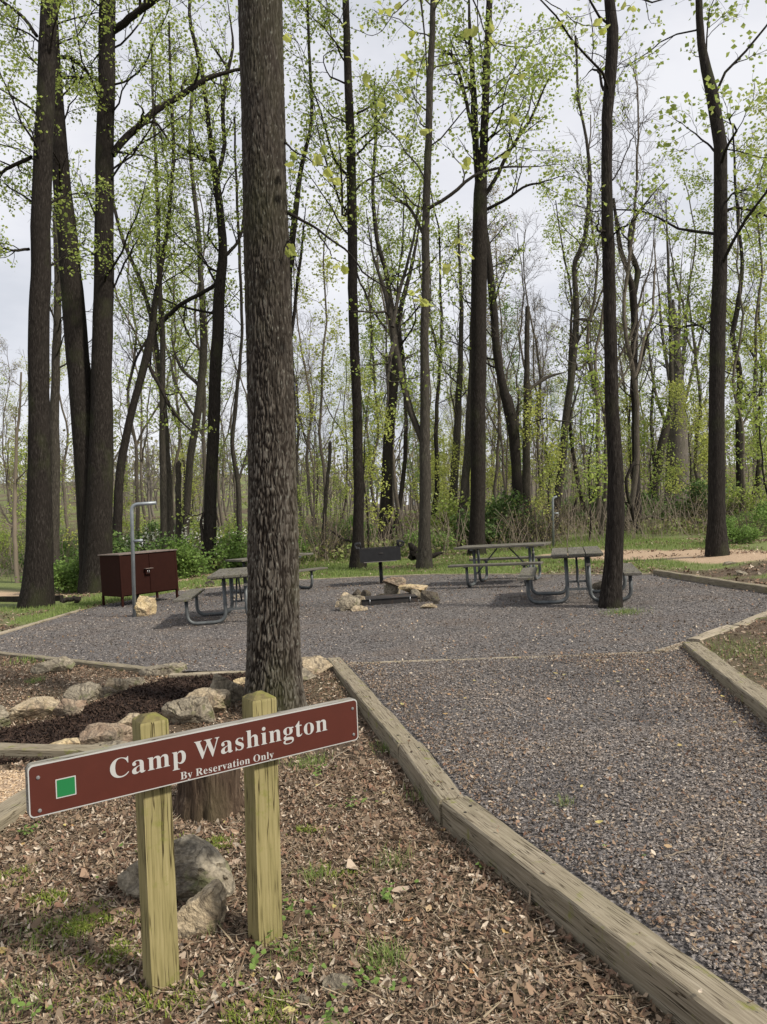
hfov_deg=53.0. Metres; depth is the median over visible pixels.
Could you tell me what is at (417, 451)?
tree
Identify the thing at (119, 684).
rock
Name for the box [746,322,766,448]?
tree
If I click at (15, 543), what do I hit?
sapling
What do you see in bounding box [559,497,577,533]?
fallen branch
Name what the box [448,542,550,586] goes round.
picnic table
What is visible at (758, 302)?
tree
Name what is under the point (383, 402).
tree
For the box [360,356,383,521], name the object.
tree
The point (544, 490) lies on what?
sapling
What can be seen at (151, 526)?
shrub
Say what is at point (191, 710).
rock
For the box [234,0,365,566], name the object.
tree
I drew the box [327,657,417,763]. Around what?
edging timber
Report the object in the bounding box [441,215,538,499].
tree
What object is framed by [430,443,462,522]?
sapling
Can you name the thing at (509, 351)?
tree
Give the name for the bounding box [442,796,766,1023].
edging timber
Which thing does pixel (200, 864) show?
rock
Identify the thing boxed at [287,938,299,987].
fallen stick
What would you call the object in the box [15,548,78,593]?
shrub
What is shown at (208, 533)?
tree
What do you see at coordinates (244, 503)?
sapling
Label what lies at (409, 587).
rock
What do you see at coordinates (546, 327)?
tree
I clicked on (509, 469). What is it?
sapling
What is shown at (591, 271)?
tree
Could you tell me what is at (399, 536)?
brush
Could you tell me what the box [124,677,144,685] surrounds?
rock
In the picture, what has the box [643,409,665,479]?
tree
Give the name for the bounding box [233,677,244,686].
rock
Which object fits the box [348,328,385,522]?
tree
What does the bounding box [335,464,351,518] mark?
sapling
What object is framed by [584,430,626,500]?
sapling
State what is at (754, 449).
sapling
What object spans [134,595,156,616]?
rock
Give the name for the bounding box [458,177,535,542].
tree
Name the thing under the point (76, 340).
tree
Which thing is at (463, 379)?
tree
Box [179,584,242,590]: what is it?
edging timber
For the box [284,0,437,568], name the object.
tree
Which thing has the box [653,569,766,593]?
edging timber
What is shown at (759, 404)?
sapling
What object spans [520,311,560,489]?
tree
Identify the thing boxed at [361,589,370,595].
rock
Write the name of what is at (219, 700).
rock
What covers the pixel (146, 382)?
tree
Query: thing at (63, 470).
tree
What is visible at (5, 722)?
rock
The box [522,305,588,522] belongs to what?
dead tree
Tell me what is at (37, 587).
tree
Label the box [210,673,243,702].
rock
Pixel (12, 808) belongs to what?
edging timber
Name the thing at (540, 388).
tree
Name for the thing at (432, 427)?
sapling
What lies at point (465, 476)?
tree
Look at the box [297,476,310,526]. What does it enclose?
sapling
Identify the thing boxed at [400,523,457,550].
shrub
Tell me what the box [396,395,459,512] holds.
sapling
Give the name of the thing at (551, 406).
tree
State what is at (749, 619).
edging timber
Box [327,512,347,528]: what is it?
shrub
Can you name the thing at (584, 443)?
tree
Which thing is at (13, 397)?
tree
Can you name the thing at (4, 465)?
tree
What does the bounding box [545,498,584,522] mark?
shrub
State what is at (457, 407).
tree
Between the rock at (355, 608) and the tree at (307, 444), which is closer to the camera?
the rock at (355, 608)
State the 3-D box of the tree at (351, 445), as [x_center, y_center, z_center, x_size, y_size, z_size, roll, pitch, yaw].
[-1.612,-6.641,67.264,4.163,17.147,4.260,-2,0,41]
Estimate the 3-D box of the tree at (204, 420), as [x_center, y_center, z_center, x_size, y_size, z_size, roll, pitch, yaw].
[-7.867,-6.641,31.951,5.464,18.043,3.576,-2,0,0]
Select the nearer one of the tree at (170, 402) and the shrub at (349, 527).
the shrub at (349, 527)
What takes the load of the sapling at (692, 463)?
on the ground at (10, 586)
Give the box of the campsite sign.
[25,690,357,995]
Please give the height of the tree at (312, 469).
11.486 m
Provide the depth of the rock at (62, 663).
8.82 m
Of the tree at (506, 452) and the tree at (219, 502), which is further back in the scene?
the tree at (219, 502)
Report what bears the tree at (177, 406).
on the ground at (10, 586)
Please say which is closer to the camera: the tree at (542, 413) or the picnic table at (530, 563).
the picnic table at (530, 563)
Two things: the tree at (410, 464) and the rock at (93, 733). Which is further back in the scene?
the tree at (410, 464)
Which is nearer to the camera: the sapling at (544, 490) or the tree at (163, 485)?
the tree at (163, 485)
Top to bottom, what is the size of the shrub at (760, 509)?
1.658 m
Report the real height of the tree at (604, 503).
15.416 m
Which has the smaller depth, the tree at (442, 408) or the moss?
the moss
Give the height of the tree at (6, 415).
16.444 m
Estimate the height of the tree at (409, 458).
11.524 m
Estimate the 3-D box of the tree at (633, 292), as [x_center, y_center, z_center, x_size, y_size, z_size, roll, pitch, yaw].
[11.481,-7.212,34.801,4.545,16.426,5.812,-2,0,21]
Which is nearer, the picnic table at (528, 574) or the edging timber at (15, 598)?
the picnic table at (528, 574)
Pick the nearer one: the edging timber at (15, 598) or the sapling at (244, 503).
the edging timber at (15, 598)
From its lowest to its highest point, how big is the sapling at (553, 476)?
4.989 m
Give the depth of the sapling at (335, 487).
50.65 m
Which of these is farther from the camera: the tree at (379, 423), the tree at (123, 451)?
the tree at (379, 423)
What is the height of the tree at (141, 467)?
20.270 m
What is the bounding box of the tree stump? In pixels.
[172,768,244,824]
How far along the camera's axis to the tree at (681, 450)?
43.66 m
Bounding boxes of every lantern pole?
[130,501,156,616]
[552,496,558,546]
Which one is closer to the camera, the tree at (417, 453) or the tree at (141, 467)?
the tree at (141, 467)
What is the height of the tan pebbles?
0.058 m
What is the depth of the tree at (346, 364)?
74.50 m
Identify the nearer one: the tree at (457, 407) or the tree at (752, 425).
the tree at (457, 407)
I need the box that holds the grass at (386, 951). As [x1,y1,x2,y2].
[0,525,766,1023]
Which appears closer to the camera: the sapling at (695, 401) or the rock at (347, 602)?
the rock at (347, 602)
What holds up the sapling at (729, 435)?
on the ground at (10, 586)
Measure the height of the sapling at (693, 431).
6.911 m
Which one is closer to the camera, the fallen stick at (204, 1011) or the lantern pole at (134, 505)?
the fallen stick at (204, 1011)
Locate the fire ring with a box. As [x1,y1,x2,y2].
[361,593,417,605]
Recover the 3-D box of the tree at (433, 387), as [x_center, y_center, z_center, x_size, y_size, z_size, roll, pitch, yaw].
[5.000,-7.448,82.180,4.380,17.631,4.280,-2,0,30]
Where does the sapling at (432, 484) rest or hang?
on the ground at (10, 586)
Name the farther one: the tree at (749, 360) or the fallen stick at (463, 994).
the tree at (749, 360)
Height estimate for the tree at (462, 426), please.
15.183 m
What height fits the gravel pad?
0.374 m
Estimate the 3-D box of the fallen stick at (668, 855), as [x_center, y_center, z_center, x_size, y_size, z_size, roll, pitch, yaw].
[1.307,1.475,3.347,0.222,0.012,0.027,-2,0,-27]
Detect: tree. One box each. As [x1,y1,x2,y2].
[0,0,130,589]
[0,0,133,608]
[0,337,24,537]
[0,356,27,502]
[0,367,20,476]
[10,156,92,564]
[18,281,72,535]
[21,343,73,480]
[51,0,239,593]
[52,109,212,546]
[73,20,217,546]
[89,168,207,526]
[89,187,190,537]
[89,332,135,469]
[112,358,148,532]
[113,4,234,549]
[114,0,242,571]
[114,275,168,524]
[120,52,243,540]
[135,182,231,514]
[138,143,246,545]
[151,359,187,488]
[158,330,198,507]
[168,413,183,496]
[175,412,202,518]
[175,460,181,550]
[181,325,244,472]
[188,275,246,528]
[195,83,295,567]
[196,383,222,527]
[206,355,230,523]
[219,341,246,527]
[222,242,315,416]
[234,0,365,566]
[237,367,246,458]
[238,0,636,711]
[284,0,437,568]
[292,146,368,537]
[292,236,340,528]
[292,267,320,524]
[292,329,313,467]
[294,309,348,516]
[296,351,341,529]
[296,368,326,508]
[311,343,352,519]
[313,63,441,545]
[315,405,339,525]
[320,440,331,557]
[332,154,435,534]
[334,340,381,481]
[335,337,378,509]
[337,0,571,569]
[337,371,371,484]
[342,191,419,518]
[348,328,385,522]
[358,186,420,539]
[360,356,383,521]
[362,328,415,475]
[370,351,417,520]
[376,376,409,528]
[395,383,433,508]
[395,387,417,520]
[401,138,470,526]
[401,231,454,497]
[403,388,419,501]
[404,0,592,555]
[406,404,443,496]
[412,361,443,474]
[416,211,505,532]
[418,375,446,495]
[431,194,530,542]
[431,332,464,467]
[439,363,467,484]
[440,356,467,473]
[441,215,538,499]
[441,221,525,424]
[441,300,487,506]
[444,394,461,482]
[445,185,502,546]
[451,374,488,479]
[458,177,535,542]
[463,314,519,497]
[485,379,503,493]
[486,316,535,502]
[486,326,520,481]
[486,383,504,498]
[487,211,580,533]
[492,292,537,482]
[506,361,544,470]
[510,208,567,511]
[516,0,690,608]
[520,86,671,528]
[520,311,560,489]
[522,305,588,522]
[522,352,557,502]
[529,298,563,502]
[529,330,548,494]
[532,174,624,510]
[539,139,657,535]
[544,7,635,534]
[544,378,573,504]
[552,377,583,495]
[552,401,588,492]
[555,371,594,491]
[561,265,628,487]
[563,336,602,496]
[570,237,660,458]
[571,386,600,493]
[574,0,766,556]
[576,37,674,532]
[585,157,684,525]
[601,354,645,462]
[616,290,663,470]
[619,308,664,491]
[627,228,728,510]
[629,183,700,509]
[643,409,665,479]
[644,140,749,485]
[656,371,703,443]
[679,178,766,522]
[680,96,766,490]
[689,250,765,427]
[692,78,766,499]
[693,361,708,488]
[705,196,766,503]
[728,354,759,482]
[741,322,766,496]
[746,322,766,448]
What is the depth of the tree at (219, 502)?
57.28 m
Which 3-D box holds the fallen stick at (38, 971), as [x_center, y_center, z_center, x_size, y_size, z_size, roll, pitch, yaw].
[-1.256,1.769,3.052,0.027,0.012,0.256,-2,0,41]
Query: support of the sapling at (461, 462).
on the ground at (10, 586)
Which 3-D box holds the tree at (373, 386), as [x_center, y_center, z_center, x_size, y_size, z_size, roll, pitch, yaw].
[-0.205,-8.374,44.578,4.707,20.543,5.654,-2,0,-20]
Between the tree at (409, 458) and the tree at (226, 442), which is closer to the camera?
the tree at (226, 442)
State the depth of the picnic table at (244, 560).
16.60 m
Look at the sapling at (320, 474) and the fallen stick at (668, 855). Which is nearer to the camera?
the fallen stick at (668, 855)
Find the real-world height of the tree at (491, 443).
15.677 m
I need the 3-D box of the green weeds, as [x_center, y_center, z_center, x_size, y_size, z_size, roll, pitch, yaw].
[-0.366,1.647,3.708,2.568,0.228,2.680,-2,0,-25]
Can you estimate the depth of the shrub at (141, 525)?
46.21 m
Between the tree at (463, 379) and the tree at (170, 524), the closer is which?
the tree at (170, 524)
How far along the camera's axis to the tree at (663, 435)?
41.92 m
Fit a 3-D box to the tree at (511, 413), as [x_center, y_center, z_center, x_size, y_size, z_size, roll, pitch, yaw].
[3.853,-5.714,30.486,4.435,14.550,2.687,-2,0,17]
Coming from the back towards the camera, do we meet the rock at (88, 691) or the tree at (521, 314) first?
the tree at (521, 314)
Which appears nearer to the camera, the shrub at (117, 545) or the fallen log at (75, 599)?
the fallen log at (75, 599)
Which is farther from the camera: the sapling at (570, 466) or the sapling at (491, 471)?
the sapling at (491, 471)
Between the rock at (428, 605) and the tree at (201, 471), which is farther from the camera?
the tree at (201, 471)
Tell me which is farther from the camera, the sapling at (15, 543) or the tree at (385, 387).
the tree at (385, 387)
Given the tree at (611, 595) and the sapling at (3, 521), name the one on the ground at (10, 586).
the sapling at (3, 521)
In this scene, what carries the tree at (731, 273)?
on the ground at (10, 586)
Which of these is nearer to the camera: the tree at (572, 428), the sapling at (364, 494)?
the sapling at (364, 494)
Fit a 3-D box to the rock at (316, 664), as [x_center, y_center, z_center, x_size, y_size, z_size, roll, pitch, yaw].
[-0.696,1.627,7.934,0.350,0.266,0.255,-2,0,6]
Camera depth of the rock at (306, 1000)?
2.66 m
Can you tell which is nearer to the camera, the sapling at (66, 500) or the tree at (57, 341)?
the tree at (57, 341)
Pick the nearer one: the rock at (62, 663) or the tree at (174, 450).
the rock at (62, 663)
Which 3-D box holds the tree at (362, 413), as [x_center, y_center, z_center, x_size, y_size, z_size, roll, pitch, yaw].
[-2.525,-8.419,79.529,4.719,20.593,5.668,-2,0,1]
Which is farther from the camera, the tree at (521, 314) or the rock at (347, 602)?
the tree at (521, 314)
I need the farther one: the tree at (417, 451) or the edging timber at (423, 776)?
the tree at (417, 451)
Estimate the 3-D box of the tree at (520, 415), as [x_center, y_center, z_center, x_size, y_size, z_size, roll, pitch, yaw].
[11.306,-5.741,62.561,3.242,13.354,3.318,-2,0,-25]
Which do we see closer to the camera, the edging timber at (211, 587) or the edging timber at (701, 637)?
the edging timber at (701, 637)
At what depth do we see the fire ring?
13.08 m
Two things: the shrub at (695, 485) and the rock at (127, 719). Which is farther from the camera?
the shrub at (695, 485)
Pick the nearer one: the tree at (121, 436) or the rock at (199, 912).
the rock at (199, 912)
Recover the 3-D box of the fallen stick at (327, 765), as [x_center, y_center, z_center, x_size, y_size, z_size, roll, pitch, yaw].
[-0.281,1.697,5.387,0.074,0.026,0.651,-2,0,25]
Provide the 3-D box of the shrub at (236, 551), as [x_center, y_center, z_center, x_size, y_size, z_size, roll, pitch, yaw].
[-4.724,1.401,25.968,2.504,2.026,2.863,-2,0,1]
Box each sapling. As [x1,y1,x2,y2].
[0,368,27,582]
[0,509,10,528]
[2,479,23,534]
[4,432,27,531]
[59,453,76,540]
[60,454,75,527]
[60,496,75,534]
[61,403,145,545]
[113,462,141,530]
[113,468,133,534]
[171,436,203,529]
[223,453,247,506]
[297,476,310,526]
[301,443,339,525]
[321,466,352,528]
[332,369,404,547]
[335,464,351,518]
[346,453,377,524]
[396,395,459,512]
[409,423,452,511]
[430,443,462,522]
[431,455,458,515]
[439,437,470,504]
[449,432,470,504]
[464,438,501,507]
[486,403,538,501]
[497,452,521,495]
[515,386,569,527]
[531,442,565,510]
[534,455,555,521]
[540,342,628,540]
[552,451,589,545]
[568,466,590,503]
[569,469,584,513]
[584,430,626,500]
[619,393,655,499]
[622,373,691,506]
[625,416,660,502]
[654,380,707,497]
[660,374,731,492]
[689,433,707,490]
[705,411,745,483]
[725,327,766,494]
[725,404,756,491]
[745,411,766,498]
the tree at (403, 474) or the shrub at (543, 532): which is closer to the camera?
the shrub at (543, 532)
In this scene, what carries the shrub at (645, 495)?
on the ground at (10, 586)
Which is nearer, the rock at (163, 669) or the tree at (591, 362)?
the rock at (163, 669)
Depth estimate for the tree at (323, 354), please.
35.63 m
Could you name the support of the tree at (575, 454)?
on the ground at (10, 586)
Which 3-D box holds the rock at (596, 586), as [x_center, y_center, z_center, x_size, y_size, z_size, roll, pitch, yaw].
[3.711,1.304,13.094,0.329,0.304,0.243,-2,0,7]
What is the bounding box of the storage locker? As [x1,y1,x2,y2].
[97,549,178,606]
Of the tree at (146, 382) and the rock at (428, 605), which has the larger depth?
the tree at (146, 382)
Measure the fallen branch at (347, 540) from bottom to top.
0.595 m
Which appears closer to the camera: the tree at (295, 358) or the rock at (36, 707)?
the rock at (36, 707)
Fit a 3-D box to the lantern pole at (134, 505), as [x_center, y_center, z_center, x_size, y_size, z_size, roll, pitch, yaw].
[-4.247,0.935,13.674,0.485,2.239,0.064,-2,0,0]
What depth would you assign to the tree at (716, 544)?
17.48 m
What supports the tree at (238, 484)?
on the ground at (10, 586)
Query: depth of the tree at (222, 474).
71.72 m
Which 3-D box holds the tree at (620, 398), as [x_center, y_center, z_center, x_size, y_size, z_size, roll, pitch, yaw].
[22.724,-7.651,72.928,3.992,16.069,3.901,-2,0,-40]
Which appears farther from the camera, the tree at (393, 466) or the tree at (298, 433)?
the tree at (298, 433)
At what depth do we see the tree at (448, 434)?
81.26 m
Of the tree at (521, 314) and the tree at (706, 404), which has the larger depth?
the tree at (706, 404)
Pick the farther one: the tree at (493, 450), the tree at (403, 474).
the tree at (493, 450)
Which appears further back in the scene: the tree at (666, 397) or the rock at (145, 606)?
the tree at (666, 397)
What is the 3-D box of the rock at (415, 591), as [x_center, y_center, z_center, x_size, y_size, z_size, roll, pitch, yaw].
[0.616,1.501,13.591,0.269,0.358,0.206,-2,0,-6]
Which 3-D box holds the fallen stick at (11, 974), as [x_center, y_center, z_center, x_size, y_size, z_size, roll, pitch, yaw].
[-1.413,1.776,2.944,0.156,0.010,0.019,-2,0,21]
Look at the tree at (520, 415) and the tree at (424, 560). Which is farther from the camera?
the tree at (520, 415)
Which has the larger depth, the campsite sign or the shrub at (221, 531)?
the shrub at (221, 531)
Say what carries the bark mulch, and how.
on the ground at (10, 586)
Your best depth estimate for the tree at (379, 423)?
71.50 m
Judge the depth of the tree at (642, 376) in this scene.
62.95 m
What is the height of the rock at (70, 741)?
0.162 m
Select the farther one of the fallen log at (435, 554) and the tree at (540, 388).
the tree at (540, 388)
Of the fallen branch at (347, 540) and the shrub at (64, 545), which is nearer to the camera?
the fallen branch at (347, 540)
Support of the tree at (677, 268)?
on the ground at (10, 586)
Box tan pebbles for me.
[0,770,26,815]
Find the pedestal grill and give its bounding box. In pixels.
[354,540,404,583]
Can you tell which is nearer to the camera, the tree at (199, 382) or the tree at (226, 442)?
the tree at (199, 382)
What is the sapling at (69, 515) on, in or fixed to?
on the ground at (10, 586)
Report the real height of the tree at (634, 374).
20.493 m
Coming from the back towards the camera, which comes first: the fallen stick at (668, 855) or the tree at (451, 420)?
the tree at (451, 420)
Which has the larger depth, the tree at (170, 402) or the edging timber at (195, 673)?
the tree at (170, 402)
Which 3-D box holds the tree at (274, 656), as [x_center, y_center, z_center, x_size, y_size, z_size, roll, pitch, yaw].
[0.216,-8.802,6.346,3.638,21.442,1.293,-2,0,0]
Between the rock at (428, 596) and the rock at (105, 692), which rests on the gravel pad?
the rock at (428, 596)
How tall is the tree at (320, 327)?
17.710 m
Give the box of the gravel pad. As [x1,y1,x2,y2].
[0,575,766,670]
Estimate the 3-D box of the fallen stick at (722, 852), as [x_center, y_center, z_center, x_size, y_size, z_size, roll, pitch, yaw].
[1.480,1.463,3.354,0.027,0.011,0.386,-2,0,34]
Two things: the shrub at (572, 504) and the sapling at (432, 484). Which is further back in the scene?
the sapling at (432, 484)
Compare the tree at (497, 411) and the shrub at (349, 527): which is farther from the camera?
the tree at (497, 411)
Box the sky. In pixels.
[0,0,766,504]
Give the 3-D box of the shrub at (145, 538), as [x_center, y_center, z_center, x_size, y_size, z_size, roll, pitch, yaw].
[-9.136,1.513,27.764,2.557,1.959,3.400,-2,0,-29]
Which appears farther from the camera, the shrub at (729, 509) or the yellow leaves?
the shrub at (729, 509)
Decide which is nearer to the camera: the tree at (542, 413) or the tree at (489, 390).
the tree at (489, 390)
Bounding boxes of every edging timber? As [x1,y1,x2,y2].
[0,595,63,601]
[0,609,81,634]
[0,651,35,659]
[0,743,112,760]
[0,788,26,833]
[32,655,144,672]
[169,667,302,678]
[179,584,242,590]
[299,574,429,579]
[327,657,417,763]
[347,652,658,664]
[399,742,463,825]
[431,574,652,574]
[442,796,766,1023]
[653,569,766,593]
[655,641,685,652]
[682,642,766,726]
[687,625,739,642]
[733,611,766,625]
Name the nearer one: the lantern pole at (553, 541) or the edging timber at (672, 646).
the edging timber at (672, 646)
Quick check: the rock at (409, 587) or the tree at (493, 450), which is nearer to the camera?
the rock at (409, 587)
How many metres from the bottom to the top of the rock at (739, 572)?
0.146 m
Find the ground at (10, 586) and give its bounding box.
[0,464,766,1023]
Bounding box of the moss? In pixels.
[0,824,369,1023]
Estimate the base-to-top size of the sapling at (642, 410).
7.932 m
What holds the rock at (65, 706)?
on the ground at (10, 586)
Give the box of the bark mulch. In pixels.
[0,672,244,763]
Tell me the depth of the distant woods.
104.96 m
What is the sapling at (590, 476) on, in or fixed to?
on the ground at (10, 586)
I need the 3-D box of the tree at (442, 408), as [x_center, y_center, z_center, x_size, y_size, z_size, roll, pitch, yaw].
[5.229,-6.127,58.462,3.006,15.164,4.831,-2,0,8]
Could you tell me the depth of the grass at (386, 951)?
17.14 m
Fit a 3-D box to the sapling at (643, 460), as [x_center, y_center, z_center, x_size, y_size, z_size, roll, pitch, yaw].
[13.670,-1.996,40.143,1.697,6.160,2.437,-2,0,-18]
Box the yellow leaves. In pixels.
[0,647,740,1013]
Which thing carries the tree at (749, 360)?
on the ground at (10, 586)
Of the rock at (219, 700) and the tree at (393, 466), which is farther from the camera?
the tree at (393, 466)
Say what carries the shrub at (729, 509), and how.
on the ground at (10, 586)
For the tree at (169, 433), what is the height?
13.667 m
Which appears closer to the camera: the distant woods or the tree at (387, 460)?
the tree at (387, 460)
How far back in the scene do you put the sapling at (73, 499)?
39.35 m
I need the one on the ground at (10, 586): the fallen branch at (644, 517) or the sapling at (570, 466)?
the sapling at (570, 466)
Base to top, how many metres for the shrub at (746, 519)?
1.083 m
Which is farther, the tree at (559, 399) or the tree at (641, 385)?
the tree at (559, 399)
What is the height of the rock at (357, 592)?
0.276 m
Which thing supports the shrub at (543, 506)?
on the ground at (10, 586)
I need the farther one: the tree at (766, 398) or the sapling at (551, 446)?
the tree at (766, 398)
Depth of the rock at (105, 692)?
7.45 m
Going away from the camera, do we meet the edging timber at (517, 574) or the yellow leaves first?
the yellow leaves
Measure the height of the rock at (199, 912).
0.330 m
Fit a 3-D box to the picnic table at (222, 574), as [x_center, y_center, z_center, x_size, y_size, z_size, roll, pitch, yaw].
[-2.367,1.344,12.555,1.790,0.764,1.811,-4,0,-6]
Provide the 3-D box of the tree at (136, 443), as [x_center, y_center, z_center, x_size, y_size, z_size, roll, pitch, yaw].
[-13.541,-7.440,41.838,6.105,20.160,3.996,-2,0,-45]
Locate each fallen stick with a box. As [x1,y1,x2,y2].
[0,971,29,978]
[36,944,93,974]
[191,981,258,1023]
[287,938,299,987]
[324,740,366,770]
[413,957,533,1017]
[663,843,698,857]
[711,830,729,865]
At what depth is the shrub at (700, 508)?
29.84 m
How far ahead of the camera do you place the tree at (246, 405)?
75.38 m
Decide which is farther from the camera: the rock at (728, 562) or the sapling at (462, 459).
the sapling at (462, 459)
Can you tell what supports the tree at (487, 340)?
on the ground at (10, 586)
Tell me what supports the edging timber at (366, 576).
on the ground at (10, 586)
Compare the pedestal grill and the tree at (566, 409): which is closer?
the pedestal grill
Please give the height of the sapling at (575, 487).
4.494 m
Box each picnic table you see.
[173,567,247,624]
[225,553,327,592]
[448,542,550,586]
[517,546,641,603]
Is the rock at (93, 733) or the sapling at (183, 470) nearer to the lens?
the rock at (93, 733)
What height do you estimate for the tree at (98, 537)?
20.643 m
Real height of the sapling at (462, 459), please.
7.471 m
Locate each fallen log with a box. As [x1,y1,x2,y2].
[60,596,80,602]
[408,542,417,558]
[408,551,442,560]
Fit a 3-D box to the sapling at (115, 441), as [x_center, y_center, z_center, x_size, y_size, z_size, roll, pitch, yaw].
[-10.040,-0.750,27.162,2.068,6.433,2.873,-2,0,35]
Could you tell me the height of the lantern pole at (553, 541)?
1.950 m
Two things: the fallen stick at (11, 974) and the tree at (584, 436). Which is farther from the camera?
the tree at (584, 436)
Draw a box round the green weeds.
[10,764,645,1023]
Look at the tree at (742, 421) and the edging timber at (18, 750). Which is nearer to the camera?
the edging timber at (18, 750)
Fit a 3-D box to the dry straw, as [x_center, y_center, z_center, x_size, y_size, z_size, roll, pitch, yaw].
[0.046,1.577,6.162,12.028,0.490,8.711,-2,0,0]
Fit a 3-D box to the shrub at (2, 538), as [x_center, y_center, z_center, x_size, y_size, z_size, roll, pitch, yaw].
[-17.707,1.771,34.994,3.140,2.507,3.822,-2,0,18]
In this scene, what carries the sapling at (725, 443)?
on the ground at (10, 586)
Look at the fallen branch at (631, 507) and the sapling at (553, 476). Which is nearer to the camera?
the fallen branch at (631, 507)
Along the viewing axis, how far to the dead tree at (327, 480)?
27.94 m
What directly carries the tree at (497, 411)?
on the ground at (10, 586)
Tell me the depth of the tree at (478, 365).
24.49 m
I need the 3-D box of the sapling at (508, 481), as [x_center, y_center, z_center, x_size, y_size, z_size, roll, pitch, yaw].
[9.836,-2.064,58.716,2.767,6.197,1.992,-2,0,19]
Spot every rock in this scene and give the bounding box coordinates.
[0,705,10,729]
[7,696,59,721]
[31,656,75,674]
[50,737,80,744]
[52,698,86,716]
[63,681,101,702]
[79,722,132,744]
[92,740,127,744]
[98,686,116,698]
[104,678,128,692]
[117,713,139,726]
[117,834,234,902]
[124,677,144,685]
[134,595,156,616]
[138,662,186,676]
[161,696,215,724]
[177,879,226,939]
[185,687,230,712]
[204,580,214,585]
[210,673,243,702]
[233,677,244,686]
[297,993,311,1005]
[301,655,332,673]
[302,668,316,681]
[321,973,353,996]
[339,594,360,610]
[350,605,367,611]
[352,589,361,595]
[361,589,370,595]
[382,577,405,586]
[384,584,399,594]
[398,584,427,592]
[410,587,419,598]
[419,590,439,601]
[420,603,437,608]
[592,581,601,589]
[723,561,735,564]
[736,570,747,574]
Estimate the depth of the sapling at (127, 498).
43.18 m
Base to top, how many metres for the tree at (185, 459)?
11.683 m
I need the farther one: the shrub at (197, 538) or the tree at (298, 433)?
the tree at (298, 433)
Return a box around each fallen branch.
[329,529,351,542]
[430,496,446,532]
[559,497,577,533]
[624,461,641,533]
[625,506,674,522]
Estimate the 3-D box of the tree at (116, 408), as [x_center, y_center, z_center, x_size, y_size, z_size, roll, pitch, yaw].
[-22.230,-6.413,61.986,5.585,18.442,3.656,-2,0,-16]
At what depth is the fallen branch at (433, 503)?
31.95 m
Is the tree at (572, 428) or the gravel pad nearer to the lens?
the gravel pad
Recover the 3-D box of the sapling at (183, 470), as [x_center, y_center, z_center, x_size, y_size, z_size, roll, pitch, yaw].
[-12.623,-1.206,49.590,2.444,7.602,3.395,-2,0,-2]
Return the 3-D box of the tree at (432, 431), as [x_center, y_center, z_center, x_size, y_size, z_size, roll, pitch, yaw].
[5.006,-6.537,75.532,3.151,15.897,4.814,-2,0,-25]
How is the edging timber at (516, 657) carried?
on the ground at (10, 586)
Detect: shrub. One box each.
[0,525,25,562]
[3,550,23,572]
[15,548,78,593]
[59,534,78,562]
[61,524,176,568]
[122,514,159,536]
[122,517,194,546]
[122,526,154,550]
[123,514,222,554]
[144,528,232,578]
[190,513,247,548]
[190,527,223,548]
[198,519,247,555]
[211,524,247,569]
[298,513,371,558]
[298,517,327,531]
[298,536,316,561]
[299,531,337,552]
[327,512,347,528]
[333,515,398,546]
[397,489,498,543]
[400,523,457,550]
[447,486,546,543]
[485,492,575,549]
[507,494,565,520]
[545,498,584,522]
[561,497,595,515]
[569,488,665,525]
[642,475,750,527]
[643,494,679,522]
[665,484,759,527]
[701,495,756,522]
[701,517,762,543]
[705,477,766,517]
[727,497,766,534]
[728,511,766,538]
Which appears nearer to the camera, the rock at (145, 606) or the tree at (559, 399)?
the rock at (145, 606)
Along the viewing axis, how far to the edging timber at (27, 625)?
13.49 m
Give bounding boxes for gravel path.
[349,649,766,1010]
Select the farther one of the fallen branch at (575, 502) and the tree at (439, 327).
the tree at (439, 327)
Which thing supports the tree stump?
on the ground at (10, 586)
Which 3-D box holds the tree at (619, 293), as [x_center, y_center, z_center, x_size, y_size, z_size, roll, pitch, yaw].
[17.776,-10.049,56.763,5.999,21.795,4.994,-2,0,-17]
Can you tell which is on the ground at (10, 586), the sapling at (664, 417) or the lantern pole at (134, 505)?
the sapling at (664, 417)
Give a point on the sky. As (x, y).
(675, 77)
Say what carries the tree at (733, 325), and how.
on the ground at (10, 586)
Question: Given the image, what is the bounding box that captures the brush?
[0,487,766,579]
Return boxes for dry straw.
[0,620,765,1023]
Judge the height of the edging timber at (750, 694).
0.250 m
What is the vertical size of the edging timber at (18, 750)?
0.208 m
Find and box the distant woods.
[0,400,766,521]
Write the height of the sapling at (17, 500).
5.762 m
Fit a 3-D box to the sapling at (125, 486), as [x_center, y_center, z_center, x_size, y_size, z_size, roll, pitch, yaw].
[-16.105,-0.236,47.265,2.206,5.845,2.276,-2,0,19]
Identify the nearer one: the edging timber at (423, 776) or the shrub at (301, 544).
the edging timber at (423, 776)
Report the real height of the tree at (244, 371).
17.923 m

